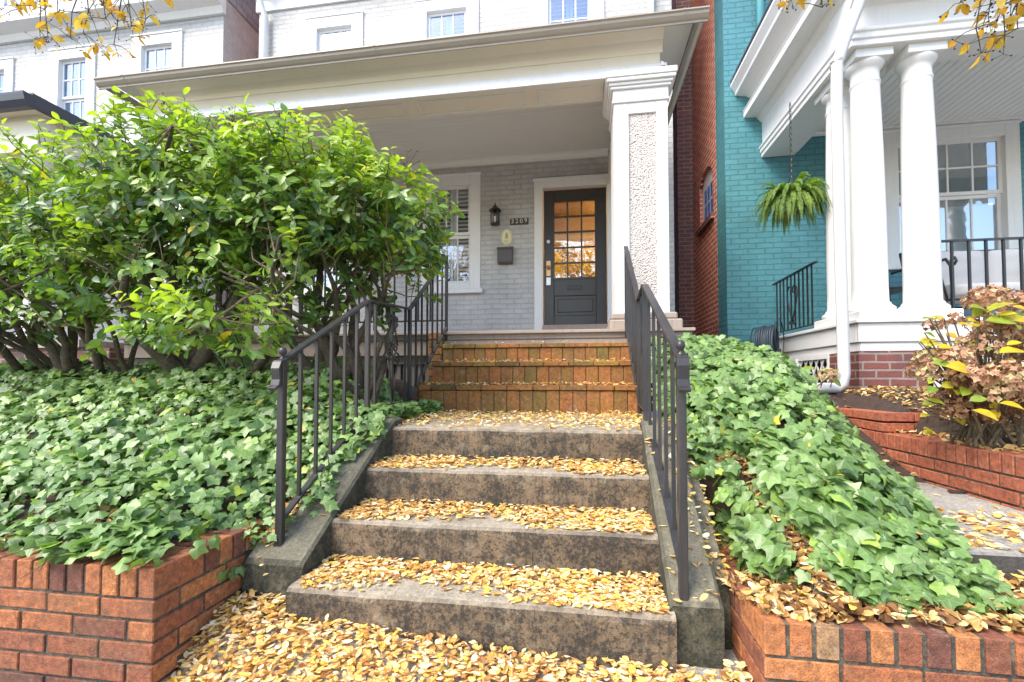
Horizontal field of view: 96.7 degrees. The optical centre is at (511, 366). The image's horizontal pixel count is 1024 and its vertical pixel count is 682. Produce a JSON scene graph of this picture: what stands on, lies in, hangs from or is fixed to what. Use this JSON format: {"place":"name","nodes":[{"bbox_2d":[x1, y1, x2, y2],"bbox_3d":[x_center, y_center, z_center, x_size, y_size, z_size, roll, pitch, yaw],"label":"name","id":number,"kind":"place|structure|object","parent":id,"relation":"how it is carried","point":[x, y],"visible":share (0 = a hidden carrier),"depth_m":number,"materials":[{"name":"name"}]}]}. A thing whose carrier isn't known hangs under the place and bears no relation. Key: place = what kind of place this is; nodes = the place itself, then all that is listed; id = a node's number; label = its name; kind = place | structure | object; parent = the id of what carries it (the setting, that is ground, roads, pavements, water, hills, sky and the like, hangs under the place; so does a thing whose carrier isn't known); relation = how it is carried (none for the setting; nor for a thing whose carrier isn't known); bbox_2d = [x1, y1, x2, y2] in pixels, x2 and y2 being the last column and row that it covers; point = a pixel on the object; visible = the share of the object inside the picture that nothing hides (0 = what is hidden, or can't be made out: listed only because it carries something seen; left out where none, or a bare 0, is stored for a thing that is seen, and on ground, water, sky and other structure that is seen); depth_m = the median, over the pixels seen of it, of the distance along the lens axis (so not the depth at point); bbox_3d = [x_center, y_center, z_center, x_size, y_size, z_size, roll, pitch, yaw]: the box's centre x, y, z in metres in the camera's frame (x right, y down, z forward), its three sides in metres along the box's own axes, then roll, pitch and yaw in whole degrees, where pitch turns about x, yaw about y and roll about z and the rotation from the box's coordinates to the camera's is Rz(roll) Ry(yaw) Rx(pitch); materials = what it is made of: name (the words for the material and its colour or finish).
{"place":"outdoors","nodes":[
{"label":"outdoors","id":0,"kind":"place"},
{"bbox_2d":[0,357,444,669],"bbox_3d":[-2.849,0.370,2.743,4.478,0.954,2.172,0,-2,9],"label":"ivy ground cover","id":1,"kind":"object","parent":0,"point":[205,449],"visible":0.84,"depth_m":2.13,"materials":[{"name":"green plant"}]},
{"bbox_2d":[0,118,190,380],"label":"shrub","id":2,"kind":"object","parent":1,"relation":"on","point":[63,356],"visible":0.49,"depth_m":3.14,"materials":[{"name":"green plant"}]},
{"bbox_2d":[0,0,258,366],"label":"row house","id":3,"kind":"structure","parent":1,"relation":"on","point":[39,84],"depth_m":7.71,"materials":[{"name":"white paint"}]},
{"bbox_2d":[0,0,6,6],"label":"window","id":4,"kind":"structure","parent":3,"relation":"in","point":[2,2],"depth_m":8.01,"materials":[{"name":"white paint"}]},
{"bbox_2d":[0,56,14,92],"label":"window","id":5,"kind":"structure","parent":3,"relation":"in","point":[7,64],"depth_m":8.08,"materials":[{"name":"white paint"}]},
{"bbox_2d":[48,43,96,122],"bbox_3d":[-7.604,-4.627,7.952,0.964,1.812,0.221,0,-2,9],"label":"window","id":6,"kind":"structure","parent":3,"relation":"in","point":[58,61],"depth_m":7.92,"materials":[{"name":"white paint"}]},
{"bbox_2d":[129,28,182,145],"bbox_3d":[-5.924,-4.631,7.859,1.050,1.930,0.615,0,-2,9],"label":"window","id":7,"kind":"structure","parent":3,"relation":"in","point":[167,39],"depth_m":7.66,"materials":[{"name":"white paint"}]},
{"bbox_2d":[0,86,339,382],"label":"shrub","id":8,"kind":"object","parent":1,"relation":"on","point":[201,247],"visible":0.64,"depth_m":2.77,"materials":[{"name":"green plant"}]},
{"bbox_2d":[104,93,465,402],"bbox_3d":[-1.159,-0.648,2.807,1.680,1.997,1.590,0,-2,9],"label":"shrub","id":9,"kind":"object","parent":1,"relation":"on","point":[328,242],"visible":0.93,"depth_m":2.69,"materials":[{"name":"green plant"}]},
{"bbox_2d":[93,0,709,411],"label":"row house","id":10,"kind":"structure","parent":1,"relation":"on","point":[551,120],"depth_m":5.47,"materials":[{"name":"grey paint"}]},
{"bbox_2d":[166,256,444,333],"bbox_3d":[-2.079,-0.656,4.445,2.960,0.710,0.036,0,-2,9],"label":"porch railing","id":11,"kind":"object","parent":10,"relation":"on","point":[300,306],"visible":0.15,"depth_m":4.34,"materials":[{"name":"black metal"}]},
{"bbox_2d":[293,197,359,297],"bbox_3d":[-2.844,-1.948,7.307,1.190,1.864,0.615,0,-2,9],"label":"window","id":12,"kind":"structure","parent":10,"relation":"in","point":[328,284],"depth_m":7.11,"materials":[{"name":"white paint"}]},
{"bbox_2d":[304,9,363,52],"bbox_3d":[-2.758,-4.605,7.395,0.994,1.849,0.579,0,-2,9],"label":"window","id":13,"kind":"structure","parent":10,"relation":"in","point":[317,26],"depth_m":7.19,"materials":[{"name":"white paint"}]},
{"bbox_2d":[414,0,478,39],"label":"window","id":14,"kind":"structure","parent":10,"relation":"in","point":[424,28],"depth_m":6.92,"materials":[{"name":"white paint"}]},
{"bbox_2d":[419,172,482,293],"bbox_3d":[-0.874,-1.957,7.008,0.995,1.864,0.615,0,-2,9],"label":"window","id":15,"kind":"structure","parent":10,"relation":"in","point":[463,249],"depth_m":6.80,"materials":[{"name":"white paint"}]},
{"bbox_2d":[489,203,500,225],"bbox_3d":[-0.241,-2.193,6.573,0.176,0.340,0.217,0,-2,9],"label":"wall lantern","id":16,"kind":"object","parent":10,"relation":"attached to","point":[495,210],"depth_m":6.53,"materials":[{"name":"brown metal"}]},
{"bbox_2d":[497,246,512,264],"bbox_3d":[-0.100,-1.614,6.578,0.227,0.263,0.126,0,-2,9],"label":"mailbox","id":17,"kind":"object","parent":10,"relation":"attached to","point":[504,255],"visible":1,"depth_m":6.53,"materials":[{"name":"brown paint"}]},
{"bbox_2d":[501,229,511,245],"bbox_3d":[-0.078,-1.880,6.639,0.160,0.244,0.015,0,-2,9],"label":"oval plaque","id":18,"kind":"object","parent":10,"relation":"attached to","point":[506,237],"visible":1,"depth_m":6.63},
{"bbox_2d":[510,218,527,224],"bbox_3d":[0.104,-2.104,6.615,0.270,0.095,0.022,0,-2,9],"label":"house number","id":19,"kind":"object","parent":10,"relation":"attached to","point":[518,221],"visible":1,"depth_m":6.61,"materials":[{"name":"metal"}]},
{"bbox_2d":[535,0,603,25],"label":"window","id":20,"kind":"structure","parent":10,"relation":"in","point":[545,14],"depth_m":6.66,"materials":[{"name":"white paint"}]},
{"bbox_2d":[544,187,606,324],"bbox_3d":[0.903,-1.566,6.527,0.890,1.975,0.117,0,-2,9],"label":"door","id":21,"kind":"structure","parent":10,"relation":"in","point":[575,254],"depth_m":6.55,"materials":[{"name":"grey paint"}]},
{"bbox_2d":[0,519,1018,624],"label":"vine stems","id":22,"kind":"object","parent":1,"relation":"on","point":[107,521],"visible":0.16,"depth_m":1.47,"materials":[{"name":"brown plant"}]},
{"bbox_2d":[1,353,1023,633],"bbox_3d":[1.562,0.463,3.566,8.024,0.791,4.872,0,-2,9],"label":"leaf litter","id":23,"kind":"object","parent":1,"relation":"on","point":[819,602],"visible":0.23,"depth_m":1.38,"materials":[{"name":"brown plant"}]},
{"bbox_2d":[176,602,746,681],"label":"front walk","id":24,"kind":"structure","parent":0,"point":[730,655],"depth_m":1.52,"materials":[{"name":"grey concrete"}]},
{"bbox_2d":[165,340,752,681],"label":"fallen leaves","id":25,"kind":"object","parent":24,"relation":"on","point":[611,589],"visible":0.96,"depth_m":1.61,"materials":[{"name":"yellow plant"}]},
{"bbox_2d":[242,413,731,672],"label":"concrete steps","id":26,"kind":"structure","parent":24,"relation":"on","point":[692,632],"depth_m":1.81,"materials":[{"name":"grey concrete"}]},
{"bbox_2d":[267,255,448,545],"bbox_3d":[-0.788,-0.148,2.993,0.105,1.822,2.396,0,-2,7],"label":"iron handrail","id":27,"kind":"object","parent":26,"relation":"on","point":[279,371],"visible":0.95,"depth_m":2.29,"materials":[{"name":"black metal"}]},
{"bbox_2d":[417,333,641,415],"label":"brick steps","id":28,"kind":"structure","parent":26,"relation":"on","point":[564,397],"depth_m":3.64,"materials":[{"name":"brown brick"}]},
{"bbox_2d":[624,246,691,600],"bbox_3d":[0.777,-0.126,2.689,0.076,1.884,2.447,0,-2,10],"label":"iron handrail","id":29,"kind":"object","parent":26,"relation":"on","point":[640,301],"visible":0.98,"depth_m":1.83,"materials":[{"name":"black metal"}]},
{"bbox_2d":[692,396,1023,607],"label":"sloping bed","id":30,"kind":"object","parent":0,"point":[711,489],"depth_m":2.07,"materials":[{"name":"soil"}]},
{"bbox_2d":[651,332,1023,621],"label":"ivy ground cover","id":31,"kind":"object","parent":30,"relation":"on","point":[878,510],"visible":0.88,"depth_m":1.75,"materials":[{"name":"green plant"}]},
{"bbox_2d":[818,393,965,493],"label":"side yard","id":32,"kind":"structure","parent":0,"point":[840,402],"depth_m":3.01,"materials":[{"name":"brown soil"}]},
{"bbox_2d":[803,366,840,387],"bbox_3d":[2.587,0.110,3.830,0.353,0.236,0.324,0,-2,9],"label":"hydrangea","id":33,"kind":"object","parent":32,"relation":"on","point":[829,374],"visible":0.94,"depth_m":3.73,"materials":[{"name":"beige plant"}]},
{"bbox_2d":[671,0,1023,393],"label":"row house","id":34,"kind":"structure","parent":32,"relation":"on","point":[902,115],"depth_m":5.31,"materials":[{"name":"teal brick"}]},
{"bbox_2d":[703,167,712,221],"bbox_3d":[3.132,-2.688,7.188,0.040,0.850,0.740,0,-2,9],"label":"arched window","id":35,"kind":"structure","parent":34,"relation":"in","point":[708,184],"depth_m":7.22,"materials":[{"name":"white paint"}]},
{"bbox_2d":[750,319,783,356],"bbox_3d":[2.995,-0.128,5.337,0.352,0.836,0.272,2,-3,-44],"label":"hose reel","id":36,"kind":"object","parent":34,"relation":"hanging from","point":[766,335],"visible":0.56,"depth_m":5.27,"materials":[{"name":"plastic"}]},
{"bbox_2d":[749,102,832,235],"bbox_3d":[2.995,-2.144,4.872,0.750,1.405,0.757,0,-2,9],"label":"hanging fern","id":37,"kind":"object","parent":34,"relation":"hanging from","point":[790,200],"visible":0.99,"depth_m":4.75,"materials":[{"name":"green plant"}]},
{"bbox_2d":[772,261,817,332],"bbox_3d":[3.289,-0.759,5.333,0.045,0.669,1.080,0,-2,9],"label":"stair railing","id":38,"kind":"object","parent":34,"relation":"attached to","point":[796,292],"visible":0.98,"depth_m":5.27,"materials":[{"name":"black metal"}]},
{"bbox_2d":[883,120,1023,269],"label":"window","id":39,"kind":"structure","parent":34,"relation":"in","point":[961,148],"depth_m":5.82,"materials":[{"name":"white paint"}]},
{"bbox_2d":[899,248,1023,308],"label":"porch sofa","id":40,"kind":"object","parent":34,"relation":"on","point":[995,269],"visible":0.34,"depth_m":4.84,"materials":[{"name":"grey fabric"}]},
{"bbox_2d":[941,237,1023,310],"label":"porch railing","id":41,"kind":"object","parent":34,"relation":"on","point":[1003,255],"visible":0.65,"depth_m":4.06,"materials":[{"name":"black metal"}]},
{"bbox_2d":[888,269,901,301],"bbox_3d":[4.015,-0.917,5.020,0.508,1.052,0.557,0,-2,9],"label":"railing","id":42,"kind":"object","parent":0,"point":[895,290],"visible":0.01,"depth_m":4.93,"materials":[{"name":"black paint"}]},
{"bbox_2d":[916,482,1023,574],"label":"neighbour walk","id":43,"kind":"structure","parent":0,"point":[1007,560],"depth_m":1.87,"materials":[{"name":"grey concrete"}]},
{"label":"ground","id":44,"kind":"structure","parent":0,"visible":0},
{"bbox_2d":[0,519,266,681],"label":"retaining wall","id":45,"kind":"structure","parent":44,"relation":"on","point":[86,619],"depth_m":1.49,"materials":[{"name":"brick"}]},
{"bbox_2d":[718,535,1023,681],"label":"retaining wall","id":46,"kind":"structure","parent":44,"relation":"on","point":[771,647],"depth_m":1.26,"materials":[{"name":"brick"}]},
{"bbox_2d":[836,408,1023,511],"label":"planter wall","id":47,"kind":"structure","parent":44,"relation":"on","point":[996,477],"depth_m":2.48,"materials":[{"name":"brick"}]},
{"bbox_2d":[831,389,1023,450],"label":"mulch bed","id":48,"kind":"object","parent":47,"relation":"in","point":[869,402],"visible":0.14,"depth_m":3.20,"materials":[{"name":"brown soil"}]},
{"bbox_2d":[903,284,1023,448],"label":"hydrangea","id":49,"kind":"object","parent":48,"relation":"on","point":[998,376],"visible":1,"depth_m":2.25,"materials":[{"name":"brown plant"}]},
{"label":"sidewalk","id":50,"kind":"structure","parent":0,"visible":0},
{"bbox_2d":[0,0,173,60],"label":"street tree","id":51,"kind":"object","parent":50,"relation":"on","point":[78,23],"visible":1,"depth_m":2.97,"materials":[{"name":"yellow plant"}]},
{"bbox_2d":[764,0,1023,69],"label":"street tree","id":52,"kind":"object","parent":50,"relation":"on","point":[993,40],"visible":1,"depth_m":2.09,"materials":[{"name":"yellow plant"}]}
]}

